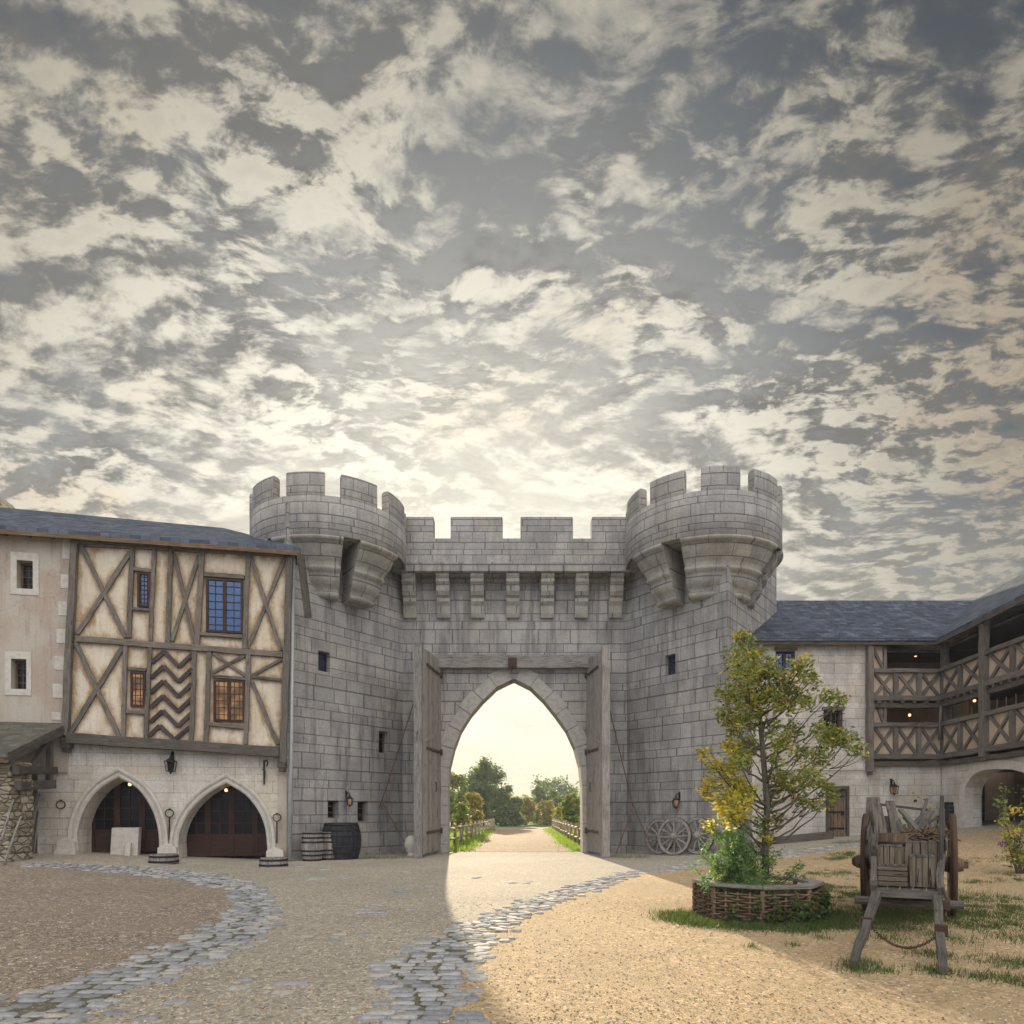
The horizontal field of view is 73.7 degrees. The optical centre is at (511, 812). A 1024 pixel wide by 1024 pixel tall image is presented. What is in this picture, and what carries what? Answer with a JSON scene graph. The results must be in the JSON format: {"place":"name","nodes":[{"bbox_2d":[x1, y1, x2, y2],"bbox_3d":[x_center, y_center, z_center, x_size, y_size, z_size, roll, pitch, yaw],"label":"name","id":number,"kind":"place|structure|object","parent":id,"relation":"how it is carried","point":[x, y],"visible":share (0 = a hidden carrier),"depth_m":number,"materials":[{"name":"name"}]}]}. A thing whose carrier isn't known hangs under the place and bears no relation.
{"place":"outdoors","nodes":[
{"label":"outdoors","id":0,"kind":"place"},
{"bbox_2d":[0,862,286,1023],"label":"cobble paving","id":1,"kind":"structure","parent":0,"point":[80,1015],"depth_m":8.09,"materials":[{"name":"stone"}]},
{"bbox_2d":[101,865,532,1020],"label":"cobble paving","id":2,"kind":"structure","parent":0,"point":[232,987],"depth_m":6.79,"materials":[{"name":"stone"}]},
{"bbox_2d":[358,869,648,1023],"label":"cobble paving","id":3,"kind":"structure","parent":0,"point":[429,995],"depth_m":7.50,"materials":[{"name":"stone"}]},
{"bbox_2d":[450,827,572,827],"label":"path","id":4,"kind":"structure","parent":0,"point":[516,827],"depth_m":76.18,"materials":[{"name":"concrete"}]},
{"bbox_2d":[0,817,1023,1023],"bbox_3d":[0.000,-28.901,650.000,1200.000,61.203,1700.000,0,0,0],"label":"ground","id":5,"kind":"structure","parent":0,"point":[450,874],"depth_m":8.99,"materials":[{"name":"beige soil"}]},
{"bbox_2d":[0,498,14,507],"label":"stone gable","id":6,"kind":"structure","parent":5,"relation":"on","point":[4,504],"depth_m":30.45,"materials":[{"name":"beige stone"}]},
{"bbox_2d":[3,816,21,864],"bbox_3d":[-13.850,0.785,18.922,0.079,1.348,0.533,0,0,16],"label":"pole","id":7,"kind":"object","parent":5,"relation":"on","point":[10,845],"visible":1,"depth_m":18.88,"materials":[{"name":"grey wood"}]},
{"bbox_2d":[0,722,63,861],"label":"lean to porch","id":8,"kind":"object","parent":5,"relation":"on","point":[20,784],"visible":0.88,"depth_m":19.93,"materials":[{"name":"stone"}]},
{"bbox_2d":[0,799,13,840],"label":"pole","id":9,"kind":"object","parent":8,"relation":"attached to","point":[6,822],"visible":1,"depth_m":18.89,"materials":[{"name":"grey wood"}]},
{"bbox_2d":[31,811,39,853],"bbox_3d":[-15.388,0.642,22.026,0.135,1.401,0.219,0,0,16],"label":"plank","id":10,"kind":"object","parent":5,"relation":"on","point":[34,836],"visible":0.82,"depth_m":22.00,"materials":[{"name":"grey wood"}]},
{"bbox_2d":[32,793,39,821],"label":"plank","id":11,"kind":"object","parent":5,"relation":"on","point":[35,806],"visible":0.43,"depth_m":22.01,"materials":[{"name":"grey wood"}]},
{"bbox_2d":[110,827,141,854],"bbox_3d":[-13.117,0.987,23.208,0.841,0.938,0.448,0,0,-12],"label":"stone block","id":12,"kind":"object","parent":5,"relation":"on","point":[121,837],"visible":0.76,"depth_m":23.08,"materials":[{"name":"stone"}]},
{"bbox_2d":[125,843,131,855],"bbox_3d":[-12.864,1.237,22.887,0.156,0.424,0.217,0,0,-12],"label":"board","id":13,"kind":"object","parent":5,"relation":"on","point":[128,846],"visible":1,"depth_m":22.84,"materials":[{"name":"wood"}]},
{"bbox_2d":[0,507,311,859],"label":"half timbered house","id":14,"kind":"structure","parent":5,"relation":"on","point":[134,653],"depth_m":22.79,"materials":[{"name":"paint"}]},
{"bbox_2d":[15,661,25,688],"bbox_3d":[-15.890,-4.439,22.196,0.429,0.965,0.060,0,0,-12],"label":"window","id":15,"kind":"structure","parent":14,"relation":"in","point":[20,666],"depth_m":22.18,"materials":[{"name":"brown wood"}]},
{"bbox_2d":[21,563,32,588],"bbox_3d":[-15.721,-7.643,22.231,0.455,0.897,0.060,0,0,-12],"label":"window","id":16,"kind":"structure","parent":14,"relation":"in","point":[26,569],"depth_m":22.22,"materials":[{"name":"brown wood"}]},
{"bbox_2d":[56,800,65,808],"bbox_3d":[-14.686,-0.260,22.238,0.288,0.314,0.145,0,0,0],"label":"iron ring","id":17,"kind":"object","parent":14,"relation":"attached to","point":[60,801],"visible":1,"depth_m":22.20,"materials":[{"name":"black metal"}]},
{"bbox_2d":[92,786,116,851],"bbox_3d":[-14.019,-0.016,23.508,0.795,2.769,0.080,0,0,-12],"label":"glazed door","id":18,"kind":"structure","parent":14,"relation":"in","point":[105,817],"depth_m":23.50,"materials":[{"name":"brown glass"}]},
{"bbox_2d":[117,781,141,851],"bbox_3d":[-13.241,-0.016,23.667,0.795,2.769,0.080,0,0,-12],"label":"glazed door","id":19,"kind":"structure","parent":14,"relation":"in","point":[129,799],"depth_m":23.65,"materials":[{"name":"brown glass"}]},
{"bbox_2d":[130,672,145,706],"bbox_3d":[-12.344,-4.054,22.534,0.450,1.150,0.090,0,0,-12],"label":"window","id":20,"kind":"structure","parent":14,"relation":"in","point":[137,680],"depth_m":22.53,"materials":[{"name":"brown"}]},
{"bbox_2d":[137,572,150,607],"bbox_3d":[-12.161,-7.352,22.572,0.405,1.144,0.090,0,0,-12],"label":"window","id":21,"kind":"structure","parent":14,"relation":"in","point":[143,578],"depth_m":22.56,"materials":[{"name":"blue glass"}]},
{"bbox_2d":[142,794,158,851],"bbox_3d":[-12.462,-0.016,23.827,0.795,2.769,0.080,0,0,-12],"label":"glazed door","id":22,"kind":"structure","parent":14,"relation":"in","point":[150,836],"depth_m":23.78,"materials":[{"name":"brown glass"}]},
{"bbox_2d":[165,808,173,839],"bbox_3d":[-11.476,0.385,22.894,0.288,1.047,0.145,0,0,0],"label":"iron ring","id":23,"kind":"object","parent":14,"relation":"attached to","point":[169,819],"visible":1,"depth_m":22.84,"materials":[{"name":"grey metal"}]},
{"bbox_2d":[164,751,176,773],"bbox_3d":[-11.358,-1.664,22.768,0.340,0.776,0.445,0,0,0],"label":"wall lantern","id":24,"kind":"object","parent":14,"relation":"attached to","point":[170,761],"depth_m":22.65,"materials":[{"name":"metal"}]},
{"bbox_2d":[187,800,207,855],"bbox_3d":[-11.143,0.056,24.097,0.787,2.990,0.080,0,0,-12],"label":"glazed door","id":25,"kind":"structure","parent":14,"relation":"in","point":[197,835],"depth_m":24.11,"materials":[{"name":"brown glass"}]},
{"bbox_2d":[208,785,231,855],"bbox_3d":[-10.371,0.056,24.255,0.787,2.990,0.080,0,0,-12],"label":"glazed door","id":26,"kind":"structure","parent":14,"relation":"in","point":[220,804],"depth_m":24.25,"materials":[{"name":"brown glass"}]},
{"bbox_2d":[206,577,242,633],"bbox_3d":[-9.709,-6.978,23.073,1.172,1.827,0.090,0,0,-12],"label":"window","id":27,"kind":"structure","parent":14,"relation":"in","point":[224,597],"depth_m":23.06,"materials":[{"name":"blue glass"}]},
{"bbox_2d":[213,679,244,721],"bbox_3d":[-9.566,-3.770,23.103,0.995,1.413,0.090,0,0,-12],"label":"window","id":28,"kind":"structure","parent":14,"relation":"in","point":[228,695],"depth_m":23.08,"materials":[{"name":"brown glass"}]},
{"bbox_2d":[232,787,254,855],"bbox_3d":[-9.600,0.056,24.413,0.787,2.990,0.080,0,0,-12],"label":"glazed door","id":29,"kind":"structure","parent":14,"relation":"in","point":[243,809],"depth_m":24.39,"materials":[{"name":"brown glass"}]},
{"bbox_2d":[255,807,266,855],"bbox_3d":[-8.828,0.056,24.570,0.787,2.990,0.080,0,0,-12],"label":"glazed door","id":30,"kind":"structure","parent":14,"relation":"in","point":[260,832],"depth_m":24.52,"materials":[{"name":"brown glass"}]},
{"bbox_2d":[262,760,267,784],"bbox_3d":[-8.482,-1.387,23.476,0.206,0.854,0.086,0,0,11],"label":"iron hook","id":31,"kind":"object","parent":14,"relation":"attached to","point":[263,769],"visible":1,"depth_m":23.47,"materials":[{"name":"black metal"}]},
{"bbox_2d":[272,813,280,842],"bbox_3d":[-8.112,0.533,23.583,0.288,1.047,0.145,0,0,0],"label":"iron ring","id":32,"kind":"object","parent":14,"relation":"attached to","point":[277,827],"visible":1,"depth_m":23.55,"materials":[{"name":"black metal"}]},
{"bbox_2d":[148,853,179,863],"bbox_3d":[-10.882,1.441,21.342,0.877,0.280,0.883,0,0,0],"label":"wooden tub","id":33,"kind":"object","parent":5,"relation":"on","point":[165,858],"visible":1,"depth_m":21.02,"materials":[{"name":"grey wood"}]},
{"bbox_2d":[259,857,287,866],"bbox_3d":[-7.502,1.560,21.487,0.877,0.280,0.883,0,0,0],"label":"wooden tub","id":34,"kind":"object","parent":5,"relation":"on","point":[273,862],"visible":1,"depth_m":21.15,"materials":[{"name":"grey wood"}]},
{"bbox_2d":[301,831,323,860],"bbox_3d":[-7.020,1.190,24.000,0.777,1.020,0.782,0,0,-29],"label":"barrel","id":35,"kind":"object","parent":5,"relation":"on","point":[312,845],"visible":1,"depth_m":23.70,"materials":[{"name":"grey wood"}]},
{"bbox_2d":[322,832,336,859],"bbox_3d":[-6.620,1.200,24.600,0.782,1.000,0.777,0,0,27],"label":"barrel","id":36,"kind":"object","parent":5,"relation":"on","point":[328,854],"visible":0.48,"depth_m":24.27,"materials":[{"name":"grey wood"}]},
{"bbox_2d":[322,823,361,859],"bbox_3d":[-6.250,1.040,25.000,1.443,1.320,1.454,0,0,0],"label":"barrel","id":37,"kind":"object","parent":5,"relation":"on","point":[349,845],"visible":0.82,"depth_m":24.43,"materials":[{"name":"grey wood"}]},
{"bbox_2d":[404,835,413,855],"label":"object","id":38,"kind":"object","parent":5,"relation":"on","point":[409,844],"visible":0.61,"depth_m":26.38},
{"bbox_2d":[450,771,468,825],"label":"tree","id":39,"kind":"object","parent":5,"relation":"on","point":[456,780],"visible":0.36,"depth_m":83.34,"materials":[{"name":"green plant"}]},
{"bbox_2d":[451,802,471,829],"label":"tree","id":40,"kind":"object","parent":5,"relation":"on","point":[462,815],"visible":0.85,"depth_m":41.83,"materials":[{"name":"green plant"}]},
{"bbox_2d":[450,818,494,845],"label":"rail fence","id":41,"kind":"object","parent":5,"relation":"on","point":[490,824],"visible":0.82,"depth_m":42.29,"materials":[{"name":"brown wood"}]},
{"bbox_2d":[463,791,484,825],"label":"tree","id":42,"kind":"object","parent":5,"relation":"on","point":[475,802],"visible":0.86,"depth_m":51.62,"materials":[{"name":"yellow plant"}]},
{"bbox_2d":[454,754,508,824],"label":"tree","id":43,"kind":"object","parent":5,"relation":"on","point":[483,776],"visible":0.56,"depth_m":90.50,"materials":[{"name":"green plant"}]},
{"bbox_2d":[488,783,519,825],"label":"tree","id":44,"kind":"object","parent":5,"relation":"on","point":[503,806],"visible":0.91,"depth_m":83.18,"materials":[{"name":"green plant"}]},
{"bbox_2d":[0,893,1023,1023],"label":"pebbles","id":45,"kind":"object","parent":5,"relation":"on","point":[571,1003],"visible":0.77,"depth_m":6.73,"materials":[{"name":"stone"}]},
{"bbox_2d":[450,828,579,851],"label":"grass","id":46,"kind":"structure","parent":5,"relation":"on","point":[466,845],"depth_m":38.89,"materials":[{"name":"green plant"}]},
{"bbox_2d":[249,466,783,860],"bbox_3d":[0.525,-5.120,28.927,21.690,14.240,10.146,0,0,0],"label":"castle gatehouse","id":47,"kind":"object","parent":5,"relation":"on","point":[637,615],"visible":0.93,"depth_m":26.93,"materials":[{"name":"stone"}]},
{"bbox_2d":[345,791,352,806],"bbox_3d":[-6.214,-0.517,26.008,0.336,0.610,0.297,0,0,0],"label":"wall lantern","id":48,"kind":"object","parent":47,"relation":"attached to","point":[350,801],"depth_m":25.93,"materials":[{"name":"metal"}]},
{"bbox_2d":[379,704,413,808],"bbox_3d":[-4.822,-1.499,26.918,0.040,6.222,3.886,0,0,-43],"label":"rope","id":49,"kind":"object","parent":47,"relation":"attached to","point":[397,754],"visible":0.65,"depth_m":26.48,"materials":[{"name":"fabric"}]},
{"bbox_2d":[382,801,404,842],"bbox_3d":[-4.644,0.546,27.283,1.243,2.129,0.040,0,0,8],"label":"rope","id":50,"kind":"object","parent":49,"relation":"hanging from","point":[393,822],"visible":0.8,"depth_m":27.28,"materials":[{"name":"fabric"}]},
{"bbox_2d":[610,709,652,847],"bbox_3d":[4.367,-1.548,26.844,2.066,5.922,1.089,0,0,-20],"label":"rope","id":51,"kind":"object","parent":47,"relation":"hanging from","point":[626,779],"visible":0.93,"depth_m":26.96,"materials":[{"name":"brown fabric"}]},
{"bbox_2d":[616,806,632,853],"bbox_3d":[4.482,0.651,27.135,0.040,1.923,1.286,0,0,42],"label":"rope","id":52,"kind":"object","parent":51,"relation":"attached to","point":[624,830],"visible":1,"depth_m":27.11,"materials":[{"name":"fabric"}]},
{"bbox_2d":[672,792,679,808],"bbox_3d":[6.315,-0.457,26.179,0.348,0.656,0.310,0,0,0],"label":"wall lantern","id":53,"kind":"object","parent":47,"relation":"attached to","point":[675,800],"depth_m":26.11,"materials":[{"name":"metal"}]},
{"bbox_2d":[510,796,526,825],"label":"tree","id":54,"kind":"object","parent":5,"relation":"on","point":[520,819],"visible":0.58,"depth_m":85.43,"materials":[{"name":"green plant"}]},
{"bbox_2d":[520,796,536,824],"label":"tree","id":55,"kind":"object","parent":5,"relation":"on","point":[528,809],"visible":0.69,"depth_m":94.67,"materials":[{"name":"green plant"}]},
{"bbox_2d":[527,785,550,822],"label":"tree","id":56,"kind":"object","parent":5,"relation":"on","point":[540,793],"visible":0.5,"depth_m":109.57,"materials":[{"name":"green plant"}]},
{"bbox_2d":[535,799,554,825],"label":"tree","id":57,"kind":"object","parent":5,"relation":"on","point":[545,807],"visible":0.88,"depth_m":87.43,"materials":[{"name":"green plant"}]},
{"bbox_2d":[521,774,579,799],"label":"hedge tree","id":58,"kind":"object","parent":5,"relation":"on","point":[563,789],"visible":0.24,"depth_m":145.74,"materials":[{"name":"green plant"}]},
{"bbox_2d":[546,787,566,813],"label":"tree","id":59,"kind":"object","parent":5,"relation":"on","point":[553,794],"visible":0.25,"depth_m":103.72,"materials":[{"name":"green plant"}]},
{"bbox_2d":[550,803,569,827],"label":"tree","id":60,"kind":"object","parent":5,"relation":"on","point":[557,813],"visible":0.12,"depth_m":73.58,"materials":[{"name":"yellow plant"}]},
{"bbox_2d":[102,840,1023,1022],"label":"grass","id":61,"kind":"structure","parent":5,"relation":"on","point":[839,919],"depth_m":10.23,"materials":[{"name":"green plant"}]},
{"bbox_2d":[552,818,579,844],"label":"rail fence","id":62,"kind":"object","parent":5,"relation":"on","point":[558,825],"visible":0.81,"depth_m":42.27,"materials":[{"name":"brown wood"}]},
{"bbox_2d":[560,789,579,824],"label":"tree","id":63,"kind":"object","parent":5,"relation":"on","point":[570,810],"visible":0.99,"depth_m":49.65,"materials":[{"name":"green plant"}]},
{"bbox_2d":[645,819,672,853],"bbox_3d":[5.784,0.946,26.709,0.365,1.402,1.402,7,34,-41],"label":"wagon wheel","id":64,"kind":"object","parent":5,"relation":"on","point":[648,828],"visible":0.59,"depth_m":26.79,"materials":[{"name":"grey wood"}]},
{"bbox_2d":[657,817,691,854],"bbox_3d":[6.117,0.906,25.730,0.365,1.447,1.447,9,-41,-46],"label":"wagon wheel","id":65,"kind":"object","parent":5,"relation":"on","point":[674,836],"visible":1,"depth_m":25.65,"materials":[{"name":"grey wood"}]},
{"bbox_2d":[681,817,714,853],"bbox_3d":[6.867,0.861,25.232,0.365,1.387,1.387,7,40,-42],"label":"wagon wheel","id":66,"kind":"object","parent":5,"relation":"on","point":[697,834],"visible":0.84,"depth_m":25.17,"materials":[{"name":"grey wood"}]},
{"bbox_2d":[691,875,823,924],"bbox_3d":[3.980,1.425,11.120,1.900,0.650,1.900,0,0,-8],"label":"wattle planter","id":67,"kind":"object","parent":5,"relation":"on","point":[712,904],"visible":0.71,"depth_m":10.42,"materials":[{"name":"brown wicker"}]},
{"bbox_2d":[689,820,807,896],"bbox_3d":[3.654,0.787,10.819,1.694,1.440,1.666,0,0,43],"label":"feathery shrub","id":68,"kind":"object","parent":67,"relation":"in","point":[738,866],"visible":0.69,"depth_m":10.72,"materials":[{"name":"green plant"}]},
{"bbox_2d":[719,885,833,925],"bbox_3d":[4.319,1.456,10.571,2.244,0.656,1.001,0,0,-32],"label":"ivy","id":69,"kind":"object","parent":67,"relation":"attached to","point":[826,897],"visible":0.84,"depth_m":10.16,"materials":[{"name":"green plant"}]},
{"bbox_2d":[693,625,869,877],"bbox_3d":[4.419,-1.050,11.138,3.053,4.210,2.045,0,0,0],"label":"young oak tree","id":70,"kind":"object","parent":67,"relation":"in","point":[737,796],"visible":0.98,"depth_m":10.97,"materials":[{"name":"green plant"}]},
{"bbox_2d":[773,831,833,843],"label":"timber beam","id":71,"kind":"structure","parent":5,"relation":"on","point":[810,837],"depth_m":26.21,"materials":[{"name":"grey wood"}]},
{"bbox_2d":[749,573,1023,845],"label":"galleried inn","id":72,"kind":"structure","parent":5,"relation":"on","point":[949,739],"depth_m":26.67,"materials":[{"name":"stone"}]},
{"bbox_2d":[776,651,793,674],"bbox_3d":[10.697,-5.857,26.860,0.768,0.934,0.090,0,0,0],"label":"window","id":73,"kind":"structure","parent":72,"relation":"in","point":[782,661],"depth_m":26.84,"materials":[{"name":"blue glass"}]},
{"bbox_2d":[823,711,840,734],"bbox_3d":[12.557,-3.438,26.900,0.751,1.135,0.060,0,0,0],"label":"window","id":74,"kind":"structure","parent":72,"relation":"in","point":[830,716],"depth_m":26.90,"materials":[{"name":"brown wood"}]},
{"bbox_2d":[829,791,843,836],"bbox_3d":[12.716,0.055,26.797,0.689,1.826,0.135,0,0,0],"label":"plank door","id":75,"kind":"structure","parent":72,"relation":"in","point":[836,815],"depth_m":26.82,"materials":[{"name":"brown wood"}]},
{"bbox_2d":[889,779,898,794],"bbox_3d":[14.829,-0.991,26.528,0.275,0.656,0.371,0,0,0],"label":"wall lantern","id":76,"kind":"object","parent":72,"relation":"attached to","point":[894,786],"depth_m":26.43,"materials":[{"name":"metal"}]},
{"bbox_2d":[982,784,984,820],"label":"passage door","id":77,"kind":"structure","parent":72,"relation":"in","point":[983,791],"depth_m":27.50,"materials":[{"name":"wood"}]},
{"bbox_2d":[849,795,968,972],"bbox_3d":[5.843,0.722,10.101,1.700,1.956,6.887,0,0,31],"label":"wooden cart","id":78,"kind":"object","parent":5,"relation":"on","point":[952,864],"visible":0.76,"depth_m":9.67,"materials":[{"name":"brown wood"}]},
{"bbox_2d":[865,797,878,857],"bbox_3d":[6.210,0.222,11.780,0.203,1.012,1.932,0,0,28],"label":"plank","id":79,"kind":"object","parent":78,"relation":"on","point":[874,839],"visible":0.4,"depth_m":11.54,"materials":[{"name":"grey wood"}]},
{"bbox_2d":[871,797,882,836],"bbox_3d":[6.239,0.175,11.649,0.140,0.887,0.931,0,0,24],"label":"plank","id":80,"kind":"object","parent":78,"relation":"on","point":[877,817],"visible":0.73,"depth_m":11.73,"materials":[{"name":"grey wood"}]},
{"bbox_2d":[878,803,887,837],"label":"plank","id":81,"kind":"object","parent":78,"relation":"on","point":[884,824],"visible":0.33,"depth_m":11.77,"materials":[{"name":"grey wood"}]},
{"bbox_2d":[884,816,890,832],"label":"plank","id":82,"kind":"object","parent":78,"relation":"on","point":[887,824],"visible":0.07,"depth_m":12.13,"materials":[{"name":"grey wood"}]},
{"bbox_2d":[885,801,900,832],"bbox_3d":[6.714,0.152,12.007,0.147,0.736,1.239,0,0,24],"label":"plank","id":83,"kind":"object","parent":82,"relation":"on","point":[893,817],"visible":0.77,"depth_m":12.07,"materials":[{"name":"grey wood"}]},
{"bbox_2d":[877,863,907,886],"bbox_3d":[5.506,0.893,9.875,0.384,0.315,0.447,0,0,29],"label":"wooden crate","id":84,"kind":"object","parent":78,"relation":"on","point":[892,874],"visible":0.92,"depth_m":9.70,"materials":[{"name":"brown wood"}]},
{"bbox_2d":[877,844,902,864],"bbox_3d":[5.490,0.607,9.907,0.316,0.275,0.386,0,0,33],"label":"wooden crate","id":85,"kind":"object","parent":84,"relation":"on","point":[889,854],"visible":0.98,"depth_m":9.76,"materials":[{"name":"brown wood"}]},
{"bbox_2d":[878,833,908,862],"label":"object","id":86,"kind":"object","parent":78,"relation":"on","point":[893,838],"visible":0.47,"depth_m":10.31,"materials":[{"name":"brown wood"}]},
{"bbox_2d":[882,804,927,810],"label":"plank","id":87,"kind":"object","parent":78,"relation":"on","point":[906,807],"visible":0.5,"depth_m":12.74,"materials":[{"name":"grey wood"}]},
{"bbox_2d":[898,818,912,853],"bbox_3d":[6.790,0.413,11.846,0.121,0.615,1.832,0,0,23],"label":"plank","id":88,"kind":"object","parent":78,"relation":"on","point":[901,826],"visible":0.17,"depth_m":12.23,"materials":[{"name":"grey wood"}]},
{"bbox_2d":[909,810,934,847],"bbox_3d":[6.846,0.290,11.464,1.072,0.660,0.109,0,0,-40],"label":"plank","id":89,"kind":"object","parent":88,"relation":"on","point":[927,816],"visible":0.46,"depth_m":11.63,"materials":[{"name":"grey wood"}]},
{"bbox_2d":[898,809,928,843],"bbox_3d":[6.726,0.224,11.417,0.096,0.569,0.759,0,0,-4],"label":"plank","id":90,"kind":"object","parent":89,"relation":"on","point":[908,819],"visible":0.64,"depth_m":11.53,"materials":[{"name":"grey wood"}]},
{"bbox_2d":[905,813,924,830],"bbox_3d":[6.908,0.369,12.010,1.015,0.700,0.105,0,0,-23],"label":"plank","id":91,"kind":"object","parent":78,"relation":"on","point":[918,819],"visible":0.18,"depth_m":12.12,"materials":[{"name":"grey wood"}]},
{"bbox_2d":[913,817,937,829],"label":"plank","id":92,"kind":"object","parent":91,"relation":"on","point":[933,820],"visible":0.36,"depth_m":11.51,"materials":[{"name":"grey wood"}]},
{"bbox_2d":[905,840,936,867],"bbox_3d":[6.210,0.717,10.388,0.427,0.565,0.486,0,0,31],"label":"wooden crate","id":93,"kind":"object","parent":78,"relation":"on","point":[923,847],"visible":0.43,"depth_m":10.20,"materials":[{"name":"brown wood"}]},
{"bbox_2d":[908,854,935,887],"bbox_3d":[5.841,0.827,9.735,0.326,0.446,0.447,0,0,29],"label":"wooden crate","id":94,"kind":"object","parent":78,"relation":"on","point":[921,870],"visible":1,"depth_m":9.56,"materials":[{"name":"brown wood"}]},
{"bbox_2d":[886,821,960,845],"bbox_3d":[6.552,0.354,11.034,1.036,0.413,1.251,0,0,0],"label":"brushwood","id":95,"kind":"object","parent":78,"relation":"in","point":[931,835],"visible":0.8,"depth_m":10.79,"materials":[{"name":"brown wood"}]},
{"bbox_2d":[929,816,937,855],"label":"plank","id":96,"kind":"object","parent":78,"relation":"on","point":[934,824],"visible":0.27,"depth_m":12.12,"materials":[{"name":"grey wood"}]},
{"bbox_2d":[903,792,937,826],"bbox_3d":[11.279,0.431,19.000,1.313,2.003,1.364,0,0,27],"label":"leafy shrub","id":97,"kind":"object","parent":5,"relation":"on","point":[929,808],"visible":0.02,"depth_m":19.11,"materials":[{"name":"brown plant"}]},
{"bbox_2d":[944,802,953,826],"bbox_3d":[16.769,0.084,26.150,0.679,0.950,0.684,0,0,0],"label":"barrel","id":98,"kind":"object","parent":5,"relation":"on","point":[949,807],"visible":0.33,"depth_m":25.92,"materials":[{"name":"brown wood"}]},
{"bbox_2d":[992,783,1023,873],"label":"leafy shrub","id":99,"kind":"object","parent":5,"relation":"on","point":[1015,849],"visible":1,"depth_m":16.41,"materials":[{"name":"green plant"}]},
{"bbox_2d":[0,0,1023,811],"label":"sky","id":100,"kind":"structure","parent":0,"point":[511,260],"materials":[{"name":"grey"}]},
{"bbox_2d":[465,828,571,851],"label":"path","id":101,"kind":"structure","parent":0,"point":[520,840],"depth_m":38.34,"materials":[{"name":"beige gravel"}]},
{"bbox_2d":[649,843,859,872],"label":"cobble paving","id":102,"kind":"structure","parent":0,"point":[674,868],"depth_m":21.84,"materials":[{"name":"stone"}]},
{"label":"plank","id":103,"kind":"object","parent":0,"visible":0},
{"bbox_2d":[920,798,928,813],"bbox_3d":[7.456,0.080,12.429,0.584,0.691,0.088,0,0,-37],"label":"pole","id":104,"kind":"object","parent":103,"relation":"on","point":[924,806],"visible":0.43,"depth_m":12.51,"materials":[{"name":"grey wood"}]}
]}

